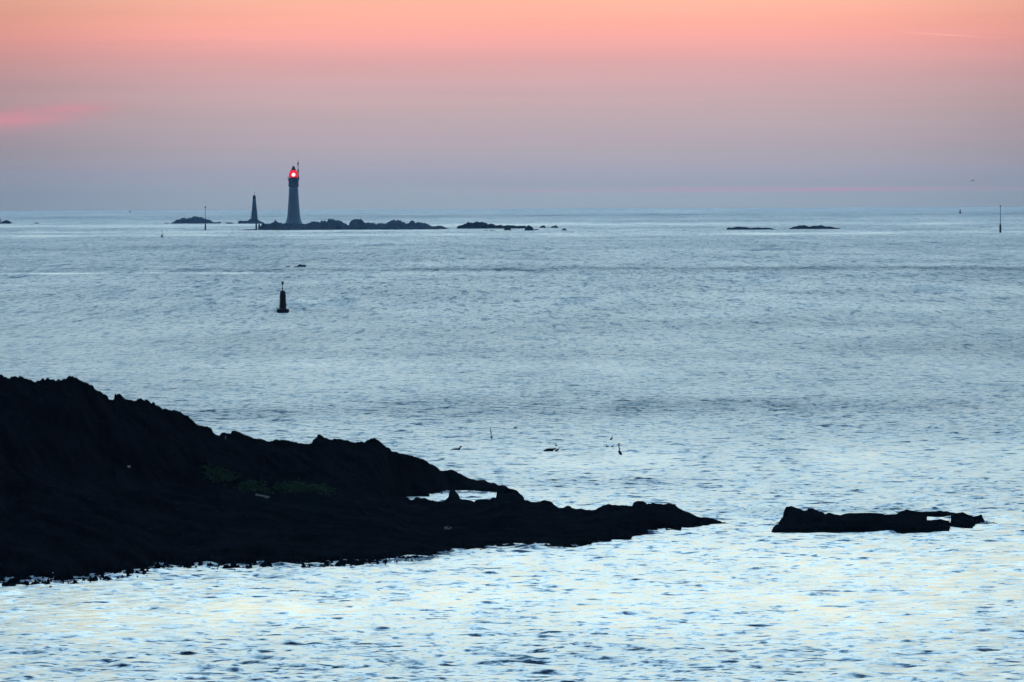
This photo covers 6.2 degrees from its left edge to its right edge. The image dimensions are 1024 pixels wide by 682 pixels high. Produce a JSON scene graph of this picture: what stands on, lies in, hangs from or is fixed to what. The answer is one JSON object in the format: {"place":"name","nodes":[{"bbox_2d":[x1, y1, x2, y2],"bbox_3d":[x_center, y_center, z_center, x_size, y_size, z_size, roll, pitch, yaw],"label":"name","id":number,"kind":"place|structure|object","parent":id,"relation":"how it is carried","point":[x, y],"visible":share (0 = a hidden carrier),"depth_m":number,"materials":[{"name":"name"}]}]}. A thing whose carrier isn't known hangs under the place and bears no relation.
{"place":"outdoors","nodes":[
{"label":"outdoors","id":0,"kind":"place"},
{"bbox_2d":[0,374,726,586],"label":"headland","id":1,"kind":"structure","parent":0,"point":[79,497],"depth_m":536.35,"materials":[{"name":"black stone"}]},
{"bbox_2d":[199,461,336,495],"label":"seaweed","id":2,"kind":"object","parent":1,"relation":"on","point":[295,485],"visible":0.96,"depth_m":559.41,"materials":[{"name":"plant"}]},
{"bbox_2d":[0,207,1023,681],"bbox_3d":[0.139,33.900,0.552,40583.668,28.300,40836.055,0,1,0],"label":"sea","id":3,"kind":"structure","parent":0,"point":[748,387],"depth_m":845.64,"materials":[{"name":"blue liquid"}]},
{"bbox_2d":[0,220,11,223],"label":"rock islet","id":4,"kind":"object","parent":3,"relation":"in","point":[5,222],"visible":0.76,"depth_m":6143.48,"materials":[{"name":"grey stone"}]},
{"bbox_2d":[170,216,220,223],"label":"rock islet","id":5,"kind":"object","parent":3,"relation":"in","point":[196,220],"visible":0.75,"depth_m":5995.39,"materials":[{"name":"grey stone"}]},
{"bbox_2d":[238,219,262,223],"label":"rock islet","id":6,"kind":"object","parent":3,"relation":"in","point":[251,221],"visible":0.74,"depth_m":5936.66,"materials":[{"name":"grey stone"}]},
{"bbox_2d":[251,192,257,219],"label":"daymark tower","id":7,"kind":"structure","parent":6,"relation":"on","point":[254,212],"depth_m":5948.76,"materials":[{"name":"stone"}]},
{"bbox_2d":[276,282,288,312],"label":"navigation buoy","id":8,"kind":"object","parent":3,"relation":"on","point":[282,307],"visible":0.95,"depth_m":1528.44,"materials":[{"name":"paint"}]},
{"bbox_2d":[258,218,446,229],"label":"rock islet","id":9,"kind":"object","parent":3,"relation":"in","point":[354,224],"visible":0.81,"depth_m":4849.58,"materials":[{"name":"grey stone"}]},
{"bbox_2d":[285,159,302,223],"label":"lighthouse","id":10,"kind":"object","parent":9,"relation":"on","point":[293,214],"visible":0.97,"depth_m":4900.93,"materials":[{"name":"stone"}]},
{"bbox_2d":[457,221,525,228],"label":"rock islet","id":11,"kind":"object","parent":3,"relation":"in","point":[477,225],"visible":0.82,"depth_m":4921.20,"materials":[{"name":"grey stone"}]},
{"bbox_2d":[0,490,994,586],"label":"surf foam","id":12,"kind":"object","parent":3,"relation":"on","point":[388,560],"visible":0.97,"depth_m":503.01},
{"bbox_2d":[525,225,533,229],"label":"reef rock","id":13,"kind":"object","parent":3,"relation":"in","point":[528,227],"visible":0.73,"depth_m":4653.34,"materials":[{"name":"grey stone"}]},
{"bbox_2d":[726,227,771,229],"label":"reef rock","id":14,"kind":"object","parent":3,"relation":"in","point":[741,228],"visible":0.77,"depth_m":4649.15,"materials":[{"name":"grey stone"}]},
{"bbox_2d":[789,225,839,228],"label":"reef rock","id":15,"kind":"object","parent":3,"relation":"in","point":[810,227],"visible":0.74,"depth_m":4692.95,"materials":[{"name":"grey stone"}]},
{"bbox_2d":[771,506,987,533],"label":"offshore rock","id":16,"kind":"object","parent":3,"relation":"in","point":[798,520],"visible":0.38,"depth_m":549.95,"materials":[{"name":"black stone"}]},
{"bbox_2d":[999,205,1001,232],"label":"pole beacon","id":17,"kind":"object","parent":3,"relation":"in","point":[1000,231],"visible":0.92,"depth_m":4204.78,"materials":[{"name":"paint"}]},
{"bbox_2d":[0,0,1023,210],"label":"sky","id":18,"kind":"structure","parent":0,"point":[106,105],"materials":[{"name":"pink"}]}
]}

